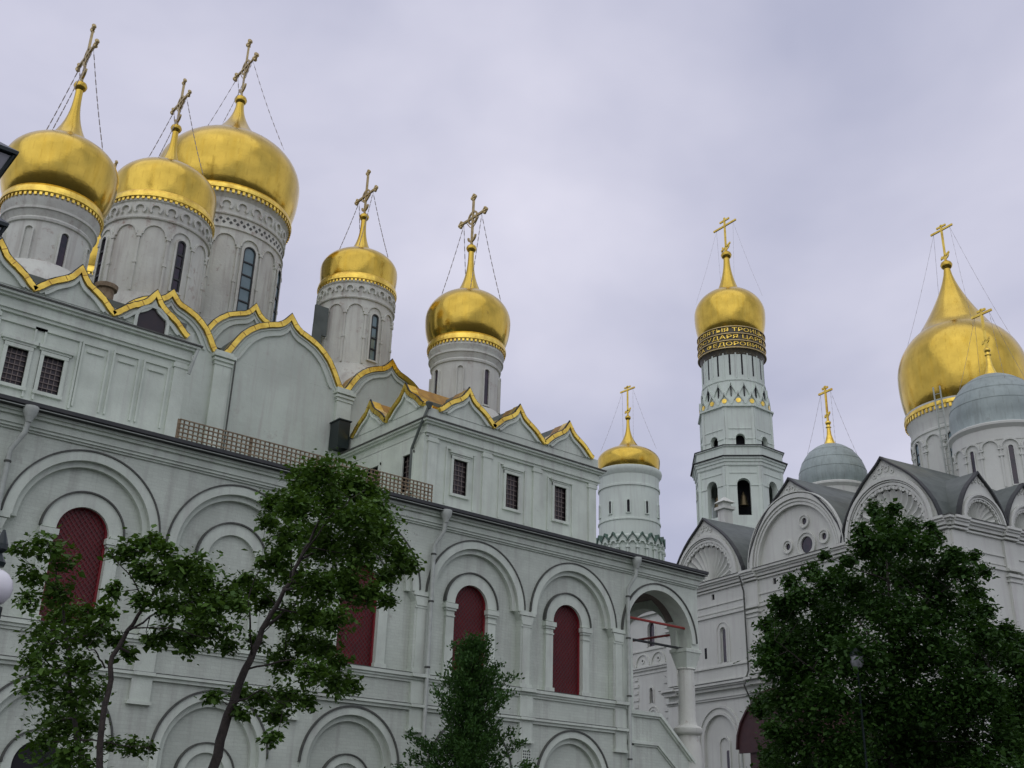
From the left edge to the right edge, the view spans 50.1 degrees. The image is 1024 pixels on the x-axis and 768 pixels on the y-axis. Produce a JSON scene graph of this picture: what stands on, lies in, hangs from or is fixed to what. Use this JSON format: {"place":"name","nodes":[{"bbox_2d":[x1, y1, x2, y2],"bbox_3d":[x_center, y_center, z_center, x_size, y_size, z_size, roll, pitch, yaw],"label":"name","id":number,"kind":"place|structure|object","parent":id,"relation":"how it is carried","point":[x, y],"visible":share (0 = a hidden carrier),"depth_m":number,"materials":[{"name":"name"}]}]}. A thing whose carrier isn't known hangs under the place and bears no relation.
{"place":"outdoors","nodes":[
{"label":"outdoors","id":0,"kind":"place"},
{"bbox_2d":[0,24,708,767],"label":"cathedral","id":1,"kind":"structure","parent":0,"point":[162,370],"depth_m":38.58,"materials":[{"name":"paint"}]},
{"bbox_2d":[0,340,33,390],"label":"window","id":2,"kind":"structure","parent":1,"relation":"in","point":[12,361],"depth_m":31.30,"materials":[{"name":"white"}]},
{"bbox_2d":[11,742,55,767],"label":"doorway","id":3,"kind":"structure","parent":1,"relation":"in","point":[17,762],"depth_m":27.62,"materials":[{"name":"black"}]},
{"bbox_2d":[31,350,68,400],"bbox_3d":[-13.442,-0.236,31.858,0.840,1.330,0.210,19,-28,-36],"label":"window","id":4,"kind":"structure","parent":1,"relation":"in","point":[48,376],"depth_m":31.88,"materials":[{"name":"white"}]},
{"bbox_2d":[39,508,106,622],"bbox_3d":[-11.952,4.970,29.847,1.520,3.380,0.160,19,-28,-36],"label":"window","id":5,"kind":"structure","parent":1,"relation":"in","point":[87,530],"depth_m":30.11,"materials":[{"name":"red"}]},
{"bbox_2d":[133,304,169,334],"bbox_3d":[-11.285,-2.033,34.302,1.120,0.910,0.150,19,-28,-36],"label":"window","id":6,"kind":"structure","parent":1,"relation":"in","point":[150,319],"depth_m":34.32,"materials":[{"name":"black glass"}]},
{"bbox_2d":[336,564,376,665],"bbox_3d":[-5.035,7.380,35.111,1.520,3.380,0.160,19,-28,-36],"label":"window","id":7,"kind":"structure","parent":1,"relation":"in","point":[363,652],"depth_m":35.00,"materials":[{"name":"red"}]},
{"bbox_2d":[365,462,380,483],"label":"window","id":8,"kind":"structure","parent":1,"relation":"in","point":[378,465],"depth_m":42.27,"materials":[{"name":"white"}]},
{"bbox_2d":[399,450,414,494],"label":"window","id":9,"kind":"structure","parent":1,"relation":"in","point":[403,455],"depth_m":40.55,"materials":[{"name":"white"}]},
{"bbox_2d":[449,455,469,499],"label":"window","id":10,"kind":"structure","parent":1,"relation":"in","point":[458,488],"depth_m":40.73,"materials":[{"name":"white"}]},
{"bbox_2d":[452,586,484,669],"bbox_3d":[-1.569,8.587,37.749,1.520,3.380,0.160,19,-28,-36],"label":"window","id":11,"kind":"structure","parent":1,"relation":"in","point":[469,615],"depth_m":38.07,"materials":[{"name":"red"}]},
{"bbox_2d":[502,470,521,513],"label":"window","id":12,"kind":"structure","parent":1,"relation":"in","point":[510,487],"depth_m":42.22,"materials":[{"name":"white"}]},
{"bbox_2d":[551,482,568,524],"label":"window","id":13,"kind":"structure","parent":1,"relation":"in","point":[559,514],"depth_m":43.70,"materials":[{"name":"white"}]},
{"bbox_2d":[552,605,579,694],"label":"window","id":14,"kind":"structure","parent":1,"relation":"in","point":[566,637],"depth_m":40.44,"materials":[{"name":"red"}]},
{"bbox_2d":[0,0,1023,563],"label":"sky","id":15,"kind":"structure","parent":0,"point":[605,144],"materials":[{"name":"grey"}]},
{"bbox_2d":[690,217,787,527],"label":"bell tower","id":16,"kind":"structure","parent":0,"point":[738,461],"depth_m":116.91,"materials":[{"name":"white paint"}]},
{"bbox_2d":[658,223,1023,767],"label":"church","id":17,"kind":"structure","parent":0,"point":[960,480],"depth_m":64.54,"materials":[{"name":"white paint"}]},
{"bbox_2d":[716,622,730,663],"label":"window","id":18,"kind":"structure","parent":17,"relation":"in","point":[725,645],"depth_m":66.47,"materials":[{"name":"white glass"}]},
{"bbox_2d":[727,750,729,767],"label":"window","id":19,"kind":"structure","parent":17,"relation":"in","point":[728,758],"depth_m":64.02,"materials":[{"name":"white glass"}]},
{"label":"lawn","id":20,"kind":"structure","parent":0,"visible":0},
{"bbox_2d":[4,524,159,767],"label":"young tree","id":21,"kind":"object","parent":20,"relation":"on","point":[72,718],"visible":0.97,"depth_m":14.27,"materials":[{"name":"green plant"}]},
{"bbox_2d":[85,524,259,767],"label":"young tree","id":22,"kind":"object","parent":20,"relation":"on","point":[201,624],"visible":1,"depth_m":14.35,"materials":[{"name":"green plant"}]},
{"bbox_2d":[194,448,426,767],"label":"young tree","id":23,"kind":"object","parent":20,"relation":"on","point":[373,528],"visible":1,"depth_m":16.48,"materials":[{"name":"green plant"}]},
{"bbox_2d":[848,647,867,767],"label":"park lamp","id":24,"kind":"object","parent":20,"relation":"on","point":[854,662],"visible":0.73,"depth_m":22.90,"materials":[{"name":"black metal"}]},
{"bbox_2d":[733,498,1023,767],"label":"broad tree","id":25,"kind":"object","parent":20,"relation":"on","point":[913,731],"visible":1,"depth_m":23.89,"materials":[{"name":"green plant"}]},
{"bbox_3d":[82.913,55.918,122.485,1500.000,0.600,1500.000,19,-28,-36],"label":"ground","id":26,"kind":"structure","parent":0,"visible":0},
{"bbox_2d":[0,530,12,617],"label":"globe lamp","id":27,"kind":"object","parent":26,"relation":"on","point":[6,586],"visible":1,"depth_m":8.14,"materials":[{"name":"white glass"}]},
{"bbox_2d":[0,142,18,236],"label":"lantern lamp","id":28,"kind":"object","parent":26,"relation":"on","point":[8,155],"visible":1,"depth_m":9.05,"materials":[{"name":"black paint"}]},
{"bbox_2d":[596,386,665,560],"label":"belfry","id":29,"kind":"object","parent":26,"relation":"on","point":[629,506],"visible":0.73,"depth_m":93.15,"materials":[{"name":"white paint"}]},
{"bbox_2d":[630,611,668,721],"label":"annex","id":30,"kind":"object","parent":26,"relation":"on","point":[649,671],"visible":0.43,"depth_m":74.88,"materials":[{"name":"white paint"}]},
{"bbox_2d":[646,622,655,646],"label":"window","id":31,"kind":"structure","parent":30,"relation":"in","point":[652,627],"depth_m":75.63,"materials":[{"name":"white glass"}]},
{"bbox_2d":[648,686,653,702],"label":"window","id":32,"kind":"structure","parent":30,"relation":"in","point":[649,694],"depth_m":74.08,"materials":[{"name":"white glass"}]},
{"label":"pavement","id":33,"kind":"structure","parent":0,"visible":0},
{"bbox_2d":[384,630,539,767],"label":"conifer","id":34,"kind":"object","parent":33,"relation":"on","point":[469,743],"visible":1,"depth_m":31.28,"materials":[{"name":"green plant"}]}
]}

